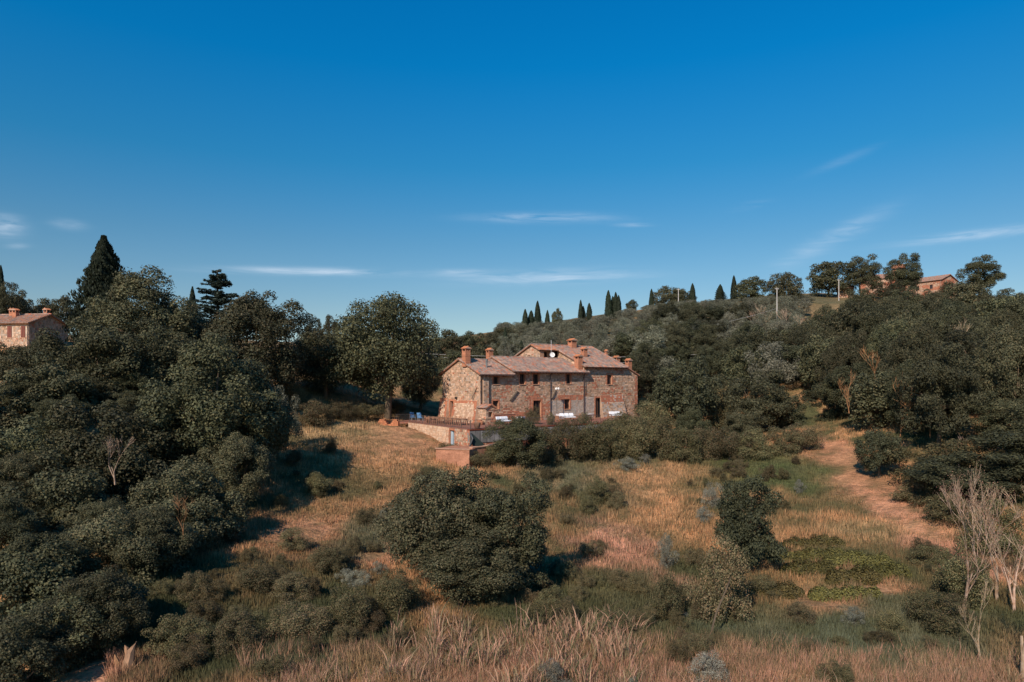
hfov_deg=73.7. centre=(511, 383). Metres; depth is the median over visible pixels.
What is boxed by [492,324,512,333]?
olive tree
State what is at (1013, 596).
bare tree
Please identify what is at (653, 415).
hedge shrub
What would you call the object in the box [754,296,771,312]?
olive tree
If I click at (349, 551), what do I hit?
scrub
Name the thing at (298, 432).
olive tree
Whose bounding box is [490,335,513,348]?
olive tree
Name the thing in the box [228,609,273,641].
scrub
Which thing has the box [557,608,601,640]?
reed clump
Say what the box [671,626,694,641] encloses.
scrub
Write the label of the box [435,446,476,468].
block
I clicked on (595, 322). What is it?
olive tree
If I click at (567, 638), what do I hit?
reed clump
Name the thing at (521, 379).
window
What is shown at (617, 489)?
scrub
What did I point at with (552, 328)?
olive tree
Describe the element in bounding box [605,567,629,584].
scrub
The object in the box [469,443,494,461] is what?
curved wall
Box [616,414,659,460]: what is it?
hedge shrub
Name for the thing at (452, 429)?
door
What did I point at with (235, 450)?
oak tree
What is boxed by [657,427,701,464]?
hedge shrub
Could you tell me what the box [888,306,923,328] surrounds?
broadleaf tree
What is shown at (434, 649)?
reed clump
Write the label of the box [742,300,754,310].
olive tree
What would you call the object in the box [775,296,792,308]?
olive tree
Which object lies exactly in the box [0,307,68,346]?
stone cottage
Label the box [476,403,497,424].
garden oven
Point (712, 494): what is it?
shrub
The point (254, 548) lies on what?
scrub
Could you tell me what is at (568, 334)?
olive tree
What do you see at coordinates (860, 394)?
broadleaf tree
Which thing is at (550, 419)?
terrace railing
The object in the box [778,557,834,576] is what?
bush
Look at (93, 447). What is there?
oak tree
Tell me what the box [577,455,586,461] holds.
scrub
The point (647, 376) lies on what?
broadleaf tree
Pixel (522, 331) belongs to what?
olive tree
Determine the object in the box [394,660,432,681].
reed clump
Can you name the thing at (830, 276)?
broadleaf tree
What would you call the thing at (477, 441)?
tarpaulin
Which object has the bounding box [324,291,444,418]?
oak tree
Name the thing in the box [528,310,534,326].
cypress tree
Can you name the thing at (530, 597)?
scrub
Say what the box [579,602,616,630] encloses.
reed clump
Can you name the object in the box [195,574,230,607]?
scrub
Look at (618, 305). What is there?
cypress tree
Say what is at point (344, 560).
scrub
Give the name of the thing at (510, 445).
hedge shrub
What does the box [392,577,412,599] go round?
scrub
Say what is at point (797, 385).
broadleaf tree
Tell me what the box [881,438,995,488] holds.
broadleaf tree
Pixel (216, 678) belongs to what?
scrub
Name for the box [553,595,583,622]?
scrub
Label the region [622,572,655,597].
scrub
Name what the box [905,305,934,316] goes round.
broadleaf tree
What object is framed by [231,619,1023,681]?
dry pink grass
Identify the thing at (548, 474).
scrub
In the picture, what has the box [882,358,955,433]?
broadleaf tree
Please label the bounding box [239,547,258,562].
scrub
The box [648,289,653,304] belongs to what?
cypress tree
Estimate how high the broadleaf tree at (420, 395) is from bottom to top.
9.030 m
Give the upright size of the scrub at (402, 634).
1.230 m
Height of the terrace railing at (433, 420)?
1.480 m
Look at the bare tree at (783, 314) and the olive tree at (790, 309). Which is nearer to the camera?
the bare tree at (783, 314)
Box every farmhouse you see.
[438,338,639,422]
[860,274,892,293]
[902,274,957,296]
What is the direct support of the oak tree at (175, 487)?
on the hillside
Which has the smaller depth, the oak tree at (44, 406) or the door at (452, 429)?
the oak tree at (44, 406)
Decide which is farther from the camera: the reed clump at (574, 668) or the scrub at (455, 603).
the scrub at (455, 603)
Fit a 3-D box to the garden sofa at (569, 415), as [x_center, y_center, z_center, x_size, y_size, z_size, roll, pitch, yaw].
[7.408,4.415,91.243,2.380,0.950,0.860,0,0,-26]
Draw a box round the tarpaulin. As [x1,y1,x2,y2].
[472,434,483,445]
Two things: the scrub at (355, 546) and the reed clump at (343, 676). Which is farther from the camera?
the scrub at (355, 546)
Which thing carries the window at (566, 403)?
in the farmhouse at (591, 380)
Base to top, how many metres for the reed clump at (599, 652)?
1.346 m
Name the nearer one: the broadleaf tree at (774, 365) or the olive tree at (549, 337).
the broadleaf tree at (774, 365)
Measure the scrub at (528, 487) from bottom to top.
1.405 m
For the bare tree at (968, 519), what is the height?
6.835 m
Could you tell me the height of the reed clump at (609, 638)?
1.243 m
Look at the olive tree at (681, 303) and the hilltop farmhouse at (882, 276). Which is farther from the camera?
the hilltop farmhouse at (882, 276)
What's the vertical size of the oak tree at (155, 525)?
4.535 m
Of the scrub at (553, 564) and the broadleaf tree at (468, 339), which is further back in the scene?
the broadleaf tree at (468, 339)
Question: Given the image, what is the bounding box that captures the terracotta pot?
[474,422,480,428]
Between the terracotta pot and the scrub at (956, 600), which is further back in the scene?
the terracotta pot
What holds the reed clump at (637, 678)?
on the hillside
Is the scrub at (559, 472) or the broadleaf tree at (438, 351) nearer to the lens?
the scrub at (559, 472)
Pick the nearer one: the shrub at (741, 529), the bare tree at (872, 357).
the shrub at (741, 529)
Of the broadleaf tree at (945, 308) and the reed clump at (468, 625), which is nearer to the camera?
the reed clump at (468, 625)
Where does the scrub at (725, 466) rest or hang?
on the hillside
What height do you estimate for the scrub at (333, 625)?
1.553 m
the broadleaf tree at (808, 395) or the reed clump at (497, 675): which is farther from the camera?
the broadleaf tree at (808, 395)
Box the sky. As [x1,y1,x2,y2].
[0,0,1023,341]
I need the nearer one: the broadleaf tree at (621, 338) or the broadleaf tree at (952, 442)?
the broadleaf tree at (952, 442)
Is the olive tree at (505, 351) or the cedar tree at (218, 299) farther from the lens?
the olive tree at (505, 351)
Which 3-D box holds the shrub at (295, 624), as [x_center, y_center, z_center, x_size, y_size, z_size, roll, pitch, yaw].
[-9.944,11.278,31.994,3.465,2.251,3.006,0,0,31]
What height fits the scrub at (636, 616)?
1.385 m
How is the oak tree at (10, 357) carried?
on the hillside
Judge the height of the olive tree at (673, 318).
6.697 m
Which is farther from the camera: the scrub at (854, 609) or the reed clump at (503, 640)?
the scrub at (854, 609)
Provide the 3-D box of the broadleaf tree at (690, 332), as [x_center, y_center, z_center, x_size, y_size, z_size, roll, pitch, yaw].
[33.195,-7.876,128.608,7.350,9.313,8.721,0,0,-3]
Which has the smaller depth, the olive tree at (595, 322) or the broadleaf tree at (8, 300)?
the broadleaf tree at (8, 300)
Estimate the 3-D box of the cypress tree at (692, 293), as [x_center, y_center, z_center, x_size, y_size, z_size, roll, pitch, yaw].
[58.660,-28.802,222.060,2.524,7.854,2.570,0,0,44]
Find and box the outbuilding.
[836,286,853,297]
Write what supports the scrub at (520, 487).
on the hillside
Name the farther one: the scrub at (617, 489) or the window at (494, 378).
the window at (494, 378)
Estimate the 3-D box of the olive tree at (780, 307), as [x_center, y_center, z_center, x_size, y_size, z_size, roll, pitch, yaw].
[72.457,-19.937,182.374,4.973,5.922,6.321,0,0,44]
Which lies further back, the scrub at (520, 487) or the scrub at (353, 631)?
the scrub at (520, 487)
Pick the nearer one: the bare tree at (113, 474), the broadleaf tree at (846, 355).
the bare tree at (113, 474)
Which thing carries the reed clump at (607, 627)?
on the hillside
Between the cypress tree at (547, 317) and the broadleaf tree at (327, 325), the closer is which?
the broadleaf tree at (327, 325)
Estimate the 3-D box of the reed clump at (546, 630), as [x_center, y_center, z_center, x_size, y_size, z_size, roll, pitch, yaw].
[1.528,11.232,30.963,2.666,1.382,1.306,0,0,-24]
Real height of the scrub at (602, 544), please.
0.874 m
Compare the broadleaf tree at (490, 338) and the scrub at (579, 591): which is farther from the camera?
the broadleaf tree at (490, 338)
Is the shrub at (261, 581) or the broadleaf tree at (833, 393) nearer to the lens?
the shrub at (261, 581)
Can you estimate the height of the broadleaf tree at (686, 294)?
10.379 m
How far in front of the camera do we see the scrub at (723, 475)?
64.82 m
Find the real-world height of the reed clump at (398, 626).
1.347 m
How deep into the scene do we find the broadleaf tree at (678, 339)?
123.34 m
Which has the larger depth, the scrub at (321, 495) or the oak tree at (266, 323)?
the oak tree at (266, 323)
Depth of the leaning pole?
32.44 m
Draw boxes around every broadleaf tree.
[0,281,30,313]
[23,297,55,313]
[48,294,78,336]
[291,330,364,397]
[308,319,321,344]
[319,314,338,341]
[368,463,503,581]
[401,364,441,409]
[409,517,528,602]
[427,339,442,368]
[432,328,464,357]
[437,350,461,383]
[446,470,553,590]
[460,330,488,354]
[470,345,487,358]
[480,332,501,350]
[491,326,517,342]
[493,339,521,355]
[551,308,562,324]
[610,330,644,360]
[623,341,668,370]
[625,299,638,309]
[627,324,667,358]
[632,352,666,399]
[634,317,662,348]
[634,392,661,425]
[651,304,684,324]
[651,353,723,424]
[652,285,684,304]
[653,355,702,386]
[657,300,682,312]
[658,341,694,370]
[660,320,688,349]
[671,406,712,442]
[673,289,697,301]
[673,316,708,358]
[677,305,706,323]
[681,302,703,319]
[689,324,723,355]
[689,345,723,376]
[694,318,732,341]
[695,373,743,405]
[701,305,725,321]
[704,384,736,434]
[715,331,735,345]
[718,331,763,367]
[720,407,767,444]
[721,343,768,395]
[721,368,795,430]
[722,332,749,350]
[724,302,757,322]
[732,320,765,351]
[733,276,768,300]
[742,341,804,394]
[751,328,785,356]
[751,340,785,367]
[766,272,805,298]
[769,328,800,351]
[771,394,811,426]
[772,343,807,382]
[783,325,826,350]
[784,380,810,390]
[790,319,830,330]
[795,333,839,393]
[799,319,833,344]
[799,388,834,407]
[802,323,838,341]
[805,261,850,297]
[808,303,839,323]
[812,361,879,416]
[814,328,871,408]
[814,402,850,421]
[824,301,878,337]
[838,299,860,316]
[838,369,914,429]
[839,253,883,294]
[844,287,876,308]
[844,298,877,307]
[849,304,898,337]
[854,302,889,319]
[861,317,916,391]
[862,323,889,349]
[864,335,919,392]
[874,279,919,300]
[876,323,956,394]
[877,308,915,346]
[879,295,902,315]
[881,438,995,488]
[882,252,923,291]
[882,300,923,323]
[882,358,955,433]
[885,285,933,305]
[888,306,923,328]
[894,341,990,451]
[898,450,1023,504]
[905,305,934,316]
[911,311,955,334]
[912,299,952,312]
[914,314,977,352]
[921,291,958,302]
[921,298,940,314]
[924,354,1001,401]
[932,302,972,318]
[933,329,992,379]
[938,279,991,298]
[939,298,963,307]
[939,303,974,332]
[941,307,971,322]
[942,281,991,305]
[955,254,1006,292]
[959,315,1001,347]
[964,390,1023,446]
[966,419,1023,476]
[967,294,996,315]
[971,322,1023,415]
[972,293,1023,323]
[974,308,1023,338]
[979,299,1023,329]
[985,287,1014,298]
[1002,292,1023,302]
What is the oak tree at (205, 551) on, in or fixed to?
on the hillside
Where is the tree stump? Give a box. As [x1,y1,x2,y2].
[114,641,144,673]
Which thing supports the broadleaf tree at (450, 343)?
on the hillside
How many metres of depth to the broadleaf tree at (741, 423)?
79.05 m
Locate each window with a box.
[491,399,499,409]
[492,375,499,384]
[518,372,526,384]
[532,373,539,384]
[563,397,570,409]
[565,373,571,383]
[606,373,612,384]
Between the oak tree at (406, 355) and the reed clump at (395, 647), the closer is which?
the reed clump at (395, 647)
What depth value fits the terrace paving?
83.81 m
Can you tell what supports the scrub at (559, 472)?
on the hillside
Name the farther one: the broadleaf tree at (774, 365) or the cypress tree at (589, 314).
the cypress tree at (589, 314)
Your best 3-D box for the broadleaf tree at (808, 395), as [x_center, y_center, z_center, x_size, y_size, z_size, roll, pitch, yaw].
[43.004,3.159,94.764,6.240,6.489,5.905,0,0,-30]
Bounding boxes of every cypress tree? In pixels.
[0,265,4,308]
[60,235,130,352]
[189,286,195,311]
[502,327,507,340]
[522,309,528,334]
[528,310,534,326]
[534,301,541,324]
[545,310,549,321]
[578,300,583,321]
[586,303,592,320]
[604,290,612,319]
[612,292,616,318]
[616,295,621,318]
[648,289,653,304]
[689,283,695,301]
[730,275,736,299]
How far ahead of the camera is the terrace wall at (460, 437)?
76.72 m
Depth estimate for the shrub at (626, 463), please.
68.83 m
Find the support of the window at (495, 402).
in the farmhouse at (591, 380)
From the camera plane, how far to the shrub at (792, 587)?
37.71 m
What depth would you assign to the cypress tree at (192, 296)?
111.75 m
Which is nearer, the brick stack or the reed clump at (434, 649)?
the reed clump at (434, 649)
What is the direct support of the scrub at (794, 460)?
on the hillside
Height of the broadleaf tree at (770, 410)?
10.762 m
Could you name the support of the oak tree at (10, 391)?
on the hillside
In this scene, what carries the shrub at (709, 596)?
on the hillside
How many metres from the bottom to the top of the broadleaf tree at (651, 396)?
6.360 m
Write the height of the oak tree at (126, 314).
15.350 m
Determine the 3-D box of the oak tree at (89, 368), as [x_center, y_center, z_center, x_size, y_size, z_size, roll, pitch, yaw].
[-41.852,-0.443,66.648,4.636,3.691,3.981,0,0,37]
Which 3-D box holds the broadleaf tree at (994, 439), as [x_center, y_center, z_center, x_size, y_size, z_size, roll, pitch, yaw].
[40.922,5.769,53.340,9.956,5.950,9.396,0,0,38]
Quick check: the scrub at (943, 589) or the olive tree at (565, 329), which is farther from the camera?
the olive tree at (565, 329)
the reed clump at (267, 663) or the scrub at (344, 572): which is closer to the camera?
the reed clump at (267, 663)
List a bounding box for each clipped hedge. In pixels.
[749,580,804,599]
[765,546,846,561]
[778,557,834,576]
[782,534,845,547]
[807,584,882,601]
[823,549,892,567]
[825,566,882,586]
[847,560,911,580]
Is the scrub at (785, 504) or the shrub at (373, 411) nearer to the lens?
the scrub at (785, 504)
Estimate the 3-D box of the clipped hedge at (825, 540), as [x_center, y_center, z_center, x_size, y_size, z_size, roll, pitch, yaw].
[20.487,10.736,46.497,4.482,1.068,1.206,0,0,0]
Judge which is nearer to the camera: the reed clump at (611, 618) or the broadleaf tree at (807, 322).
the reed clump at (611, 618)
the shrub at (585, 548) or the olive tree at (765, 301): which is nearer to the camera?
the shrub at (585, 548)
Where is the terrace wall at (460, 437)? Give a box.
[408,421,630,447]
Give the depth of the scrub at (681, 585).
38.75 m
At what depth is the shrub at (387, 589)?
33.92 m
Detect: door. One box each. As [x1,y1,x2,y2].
[448,428,455,445]
[449,399,454,416]
[532,399,542,418]
[594,396,599,417]
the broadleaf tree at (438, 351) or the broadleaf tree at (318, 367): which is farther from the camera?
the broadleaf tree at (438, 351)
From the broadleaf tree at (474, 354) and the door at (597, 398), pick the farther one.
the broadleaf tree at (474, 354)
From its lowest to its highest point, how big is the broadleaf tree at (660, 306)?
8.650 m
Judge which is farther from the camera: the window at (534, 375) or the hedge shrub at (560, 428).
the window at (534, 375)
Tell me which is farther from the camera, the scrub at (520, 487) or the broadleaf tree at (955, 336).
the broadleaf tree at (955, 336)
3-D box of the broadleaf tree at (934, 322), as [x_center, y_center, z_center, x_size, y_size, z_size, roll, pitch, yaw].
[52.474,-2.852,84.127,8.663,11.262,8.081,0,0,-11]
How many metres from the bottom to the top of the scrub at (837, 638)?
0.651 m
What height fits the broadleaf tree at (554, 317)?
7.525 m
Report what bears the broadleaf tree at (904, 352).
on the hillside
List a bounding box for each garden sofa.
[495,416,511,424]
[555,414,564,420]
[559,413,576,418]
[608,411,619,417]
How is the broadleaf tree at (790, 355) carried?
on the hillside
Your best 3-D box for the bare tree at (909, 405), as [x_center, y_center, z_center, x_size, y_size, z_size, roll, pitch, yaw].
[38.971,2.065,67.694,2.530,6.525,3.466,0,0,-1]
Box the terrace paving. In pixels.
[399,415,638,430]
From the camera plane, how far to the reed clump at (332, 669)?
27.91 m
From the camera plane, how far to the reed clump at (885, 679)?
26.89 m
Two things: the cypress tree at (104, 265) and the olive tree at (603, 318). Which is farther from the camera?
the olive tree at (603, 318)
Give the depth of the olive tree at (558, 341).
150.21 m
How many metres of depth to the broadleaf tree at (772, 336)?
112.43 m
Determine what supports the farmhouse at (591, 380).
on the hillside
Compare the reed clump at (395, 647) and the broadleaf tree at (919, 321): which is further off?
the broadleaf tree at (919, 321)
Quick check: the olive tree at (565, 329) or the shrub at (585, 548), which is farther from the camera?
the olive tree at (565, 329)
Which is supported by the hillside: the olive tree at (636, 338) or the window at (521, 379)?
the olive tree at (636, 338)
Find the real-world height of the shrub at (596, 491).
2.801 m
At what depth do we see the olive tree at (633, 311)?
187.13 m
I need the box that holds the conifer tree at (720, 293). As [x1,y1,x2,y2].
[714,284,727,302]
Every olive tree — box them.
[276,385,303,447]
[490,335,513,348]
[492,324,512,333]
[496,339,520,355]
[498,343,520,355]
[499,346,517,355]
[509,333,522,343]
[512,321,526,336]
[514,339,528,346]
[516,328,527,338]
[521,335,533,347]
[523,334,546,348]
[524,326,542,339]
[526,322,542,331]
[538,321,551,330]
[538,330,556,343]
[542,330,561,343]
[543,323,562,341]
[557,320,575,340]
[561,332,581,343]
[564,335,584,345]
[566,329,588,345]
[570,319,589,335]
[572,317,588,331]
[575,321,597,339]
[583,335,605,347]
[584,325,606,345]
[586,335,606,352]
[588,316,600,324]
[589,319,605,333]
[594,315,611,329]
[596,322,615,338]
[596,337,621,356]
[603,327,619,341]
[609,310,626,326]
[609,317,635,334]
[613,321,626,332]
[614,317,629,329]
[615,308,632,322]
[621,308,637,319]
[624,330,644,353]
[628,310,645,322]
[631,314,647,327]
[638,310,651,320]
[642,305,657,312]
[658,312,680,324]
[663,317,678,324]
[675,300,683,307]
[698,299,708,311]
[706,300,724,317]
[717,299,732,308]
[717,319,735,330]
[718,311,736,329]
[729,298,741,307]
[734,310,756,327]
[735,320,751,327]
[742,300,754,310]
[747,297,759,311]
[749,318,765,327]
[752,313,769,329]
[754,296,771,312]
[754,304,778,323]
[760,304,778,313]
[763,296,777,305]
[766,310,783,322]
[766,319,783,330]
[768,320,790,330]
[773,298,790,314]
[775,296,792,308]
[779,312,799,324]
[782,302,799,317]
[782,321,799,328]
[784,295,801,308]
[789,315,809,325]
[791,301,808,314]
[791,311,807,322]
[793,298,812,313]
[797,295,812,303]
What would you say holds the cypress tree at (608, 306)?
on the hillside
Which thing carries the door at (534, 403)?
in the farmhouse at (591, 380)
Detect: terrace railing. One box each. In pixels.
[409,414,469,428]
[471,413,640,428]
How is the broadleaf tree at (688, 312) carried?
on the hillside
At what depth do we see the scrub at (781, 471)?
64.31 m
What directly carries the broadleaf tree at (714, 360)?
on the hillside
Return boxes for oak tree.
[0,341,38,379]
[0,351,102,432]
[0,374,66,413]
[0,414,93,484]
[0,450,52,498]
[0,465,131,550]
[0,495,45,550]
[0,531,104,601]
[0,536,96,636]
[0,603,81,681]
[1,398,212,503]
[16,570,149,672]
[18,334,79,368]
[27,563,154,658]
[29,316,174,413]
[30,394,93,435]
[32,480,106,522]
[34,427,89,463]
[58,498,130,541]
[60,498,208,590]
[63,375,118,402]
[66,361,105,378]
[75,264,198,346]
[87,452,143,497]
[99,505,197,577]
[101,391,149,429]
[105,331,216,408]
[111,369,156,404]
[122,454,249,553]
[133,331,282,469]
[140,453,176,484]
[150,512,225,567]
[152,490,216,530]
[155,469,200,498]
[162,301,209,341]
[165,374,207,406]
[179,434,246,473]
[197,430,275,504]
[200,289,324,394]
[217,382,299,468]
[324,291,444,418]
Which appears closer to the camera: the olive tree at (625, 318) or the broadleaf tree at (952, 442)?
the broadleaf tree at (952, 442)
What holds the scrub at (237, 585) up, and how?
on the hillside
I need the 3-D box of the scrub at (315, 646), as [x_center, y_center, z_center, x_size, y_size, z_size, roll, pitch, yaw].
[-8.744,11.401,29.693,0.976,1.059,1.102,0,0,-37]
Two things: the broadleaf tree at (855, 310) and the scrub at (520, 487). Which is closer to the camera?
the scrub at (520, 487)
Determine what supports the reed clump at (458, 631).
on the hillside
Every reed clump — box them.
[251,650,275,674]
[276,663,296,681]
[298,650,325,676]
[304,667,337,681]
[322,657,339,674]
[330,658,355,681]
[355,666,372,681]
[368,646,424,681]
[370,658,405,681]
[382,623,419,654]
[387,612,409,641]
[389,652,425,681]
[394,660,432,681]
[406,617,455,653]
[411,624,448,660]
[418,658,434,672]
[419,595,456,635]
[420,668,451,681]
[422,640,452,674]
[426,622,480,658]
[427,604,447,628]
[433,635,484,670]
[438,615,487,648]
[444,603,480,636]
[456,638,511,674]
[467,624,518,662]
[473,636,522,670]
[479,658,549,681]
[483,617,537,644]
[485,622,511,653]
[488,668,517,681]
[496,659,537,681]
[506,636,530,670]
[506,667,547,681]
[515,599,544,640]
[520,627,555,657]
[520,650,561,681]
[523,645,570,673]
[524,630,582,667]
[529,620,567,645]
[530,605,560,629]
[539,622,586,655]
[542,649,582,681]
[546,605,579,639]
[553,614,572,630]
[555,608,575,628]
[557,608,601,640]
[558,652,592,681]
[564,638,594,671]
[566,611,616,649]
[568,663,626,681]
[569,646,608,681]
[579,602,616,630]
[579,626,617,651]
[583,614,629,642]
[587,633,626,667]
[595,605,638,632]
[595,627,640,668]
[597,621,637,650]
[598,608,642,639]
[605,629,624,647]
[610,652,646,681]
[615,660,651,681]
[622,635,650,659]
[623,612,655,633]
[660,666,680,681]
[690,670,715,681]
[738,666,755,681]
[806,669,831,681]
[855,669,875,681]
[873,670,902,681]
[947,665,969,681]
[988,664,1019,681]
[996,664,1023,681]
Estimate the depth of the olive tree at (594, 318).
177.37 m
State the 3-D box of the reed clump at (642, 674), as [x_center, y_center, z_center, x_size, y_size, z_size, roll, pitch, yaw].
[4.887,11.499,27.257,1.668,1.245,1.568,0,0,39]
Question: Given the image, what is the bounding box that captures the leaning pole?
[711,579,730,634]
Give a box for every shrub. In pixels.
[138,612,217,657]
[185,598,225,626]
[208,609,273,658]
[234,559,283,595]
[265,598,332,638]
[266,570,322,604]
[275,526,314,551]
[279,382,311,410]
[293,399,337,426]
[300,471,333,495]
[307,545,348,575]
[323,401,361,421]
[326,578,371,634]
[349,402,386,419]
[373,567,422,619]
[384,400,408,412]
[417,465,443,476]
[438,442,458,447]
[470,450,491,466]
[482,415,549,467]
[484,445,511,463]
[520,424,563,467]
[524,406,539,423]
[533,585,565,612]
[545,418,588,461]
[546,412,556,424]
[569,415,613,463]
[578,412,589,423]
[578,540,604,556]
[582,475,611,504]
[588,416,635,461]
[597,608,635,644]
[608,411,638,443]
[613,458,640,471]
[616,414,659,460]
[620,399,672,436]
[633,414,686,460]
[644,573,684,622]
[654,533,679,570]
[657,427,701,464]
[681,532,755,626]
[687,426,726,460]
[695,506,712,522]
[700,481,725,508]
[709,428,754,459]
[713,474,787,568]
[731,427,782,461]
[748,574,784,598]
[756,425,805,456]
[784,422,824,450]
[852,426,907,477]
[861,629,899,645]
[888,477,939,507]
[901,585,970,641]
[905,544,953,566]
[921,490,975,524]
[930,542,996,610]
[952,494,1023,559]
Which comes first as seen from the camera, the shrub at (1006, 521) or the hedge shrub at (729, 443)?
the shrub at (1006, 521)
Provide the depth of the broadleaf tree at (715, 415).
87.07 m
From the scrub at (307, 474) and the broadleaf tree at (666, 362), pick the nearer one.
the scrub at (307, 474)
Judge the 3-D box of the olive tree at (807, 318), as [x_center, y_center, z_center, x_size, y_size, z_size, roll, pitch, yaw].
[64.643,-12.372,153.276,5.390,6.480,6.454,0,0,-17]
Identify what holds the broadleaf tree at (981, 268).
on the hillside
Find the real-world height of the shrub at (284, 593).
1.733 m
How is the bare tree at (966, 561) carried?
on the hillside
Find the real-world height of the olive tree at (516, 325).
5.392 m
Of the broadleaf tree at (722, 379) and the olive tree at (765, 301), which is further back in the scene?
the olive tree at (765, 301)
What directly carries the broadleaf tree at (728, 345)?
on the hillside
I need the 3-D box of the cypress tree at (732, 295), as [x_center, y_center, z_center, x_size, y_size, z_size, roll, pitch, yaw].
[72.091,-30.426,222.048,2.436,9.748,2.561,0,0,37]
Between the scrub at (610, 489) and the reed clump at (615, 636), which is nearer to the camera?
the reed clump at (615, 636)
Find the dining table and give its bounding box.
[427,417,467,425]
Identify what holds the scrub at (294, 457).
on the hillside
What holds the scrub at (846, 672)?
on the hillside
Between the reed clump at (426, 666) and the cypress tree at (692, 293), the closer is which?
the reed clump at (426, 666)
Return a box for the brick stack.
[378,419,399,425]
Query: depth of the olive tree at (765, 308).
171.67 m
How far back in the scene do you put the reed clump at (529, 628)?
31.25 m
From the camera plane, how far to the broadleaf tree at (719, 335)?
124.58 m
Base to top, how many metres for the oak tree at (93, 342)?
13.566 m
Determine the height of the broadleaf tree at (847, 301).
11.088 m
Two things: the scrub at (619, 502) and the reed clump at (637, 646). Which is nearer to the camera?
the reed clump at (637, 646)
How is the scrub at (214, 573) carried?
on the hillside
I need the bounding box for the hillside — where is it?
[0,293,1023,681]
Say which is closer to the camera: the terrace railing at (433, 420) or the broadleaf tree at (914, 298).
the terrace railing at (433, 420)
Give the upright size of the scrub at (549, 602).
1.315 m
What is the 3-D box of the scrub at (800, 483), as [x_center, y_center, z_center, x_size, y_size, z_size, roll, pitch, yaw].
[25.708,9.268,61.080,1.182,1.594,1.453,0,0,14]
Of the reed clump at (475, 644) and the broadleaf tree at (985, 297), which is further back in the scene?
the broadleaf tree at (985, 297)
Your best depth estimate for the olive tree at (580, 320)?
174.98 m
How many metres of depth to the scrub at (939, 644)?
30.39 m
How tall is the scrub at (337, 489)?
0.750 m
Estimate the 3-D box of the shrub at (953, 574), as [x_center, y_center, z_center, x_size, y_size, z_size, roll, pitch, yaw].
[23.529,10.357,35.442,2.961,4.059,3.603,0,0,13]
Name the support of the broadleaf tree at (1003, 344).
on the hillside
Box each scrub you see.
[146,577,174,599]
[161,629,178,643]
[165,632,211,675]
[172,570,212,601]
[173,579,186,591]
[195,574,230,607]
[208,568,218,578]
[210,669,228,681]
[220,604,251,622]
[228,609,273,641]
[232,571,256,592]
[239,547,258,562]
[248,546,257,553]
[253,654,287,681]
[271,567,297,588]
[272,493,291,504]
[274,553,291,566]
[285,449,302,465]
[294,655,311,667]
[297,577,321,596]
[299,633,321,657]
[304,469,317,482]
[307,605,341,635]
[316,491,326,497]
[320,438,337,453]
[322,547,349,572]
[330,623,363,647]
[331,485,342,492]
[333,480,345,487]
[334,568,353,582]
[339,547,354,562]
[344,536,363,555]
[346,569,372,588]
[355,507,379,526]
[355,604,385,640]
[364,595,389,615]
[365,540,382,552]
[369,561,388,575]
[371,481,382,488]
[378,626,408,646]
[379,508,393,516]
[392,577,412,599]
[406,647,422,657]
[408,471,422,481]
[449,599,461,610]
[485,589,511,607]
[489,471,498,478]
[512,483,523,493]
[518,568,542,588]
[518,597,558,628]
[519,587,540,604]
[523,480,535,493]
[533,657,571,681]
[536,579,553,590]
[539,467,554,481]
[540,590,563,617]
[547,559,574,575]
[553,469,565,477]
[553,559,579,581]
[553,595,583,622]
[554,486,572,499]
[558,512,574,524]
[562,483,574,489]
[567,583,588,603]
[574,573,595,587]
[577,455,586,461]
[579,495,598,513]
[592,574,604,586]
[594,539,607,549]
[600,487,616,498]
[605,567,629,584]
[606,491,627,509]
[609,483,622,493]
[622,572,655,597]
[625,447,636,458]
[627,604,656,627]
[639,453,650,462]
[652,583,685,609]
[664,639,693,664]
[666,608,693,628]
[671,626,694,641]
[677,583,689,591]
[678,630,712,655]
[684,547,705,567]
[687,592,701,605]
[687,650,730,681]
[688,601,717,619]
[694,634,713,645]
[701,477,709,486]
[708,467,724,477]
[719,473,727,480]
[721,461,735,472]
[725,605,745,623]
[729,465,747,478]
[730,451,741,460]
[734,458,748,468]
[758,464,777,478]
[762,473,769,481]
[776,499,790,510]
[778,467,789,479]
[783,601,817,624]
[790,456,801,463]
[794,479,806,493]
[799,637,821,654]
[815,658,854,681]
[829,634,850,646]
[839,606,864,628]
[873,606,911,635]
[903,445,919,458]
[909,536,936,551]
[921,563,934,572]
[922,635,941,653]
[926,580,950,595]
[936,593,969,616]
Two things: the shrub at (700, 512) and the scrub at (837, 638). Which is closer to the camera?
the scrub at (837, 638)
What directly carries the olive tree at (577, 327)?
on the hillside
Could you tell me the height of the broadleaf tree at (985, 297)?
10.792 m
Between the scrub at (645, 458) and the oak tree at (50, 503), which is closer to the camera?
the oak tree at (50, 503)
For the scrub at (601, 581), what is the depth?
39.96 m
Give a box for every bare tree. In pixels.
[103,435,135,484]
[170,496,193,544]
[776,309,790,319]
[838,372,854,412]
[859,345,880,372]
[891,378,916,436]
[934,479,998,563]
[940,470,1005,609]
[946,459,1023,598]
[953,320,969,331]
[956,570,997,657]
[965,482,1023,611]
[989,527,1023,680]
[1001,481,1023,528]
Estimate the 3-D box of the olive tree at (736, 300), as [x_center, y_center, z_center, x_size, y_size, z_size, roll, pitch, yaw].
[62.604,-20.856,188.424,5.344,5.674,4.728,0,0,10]
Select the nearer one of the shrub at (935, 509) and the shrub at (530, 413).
the shrub at (935, 509)
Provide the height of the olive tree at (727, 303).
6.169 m
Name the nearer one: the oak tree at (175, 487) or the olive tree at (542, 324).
the oak tree at (175, 487)
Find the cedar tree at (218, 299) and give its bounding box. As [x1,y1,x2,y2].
[193,269,259,352]

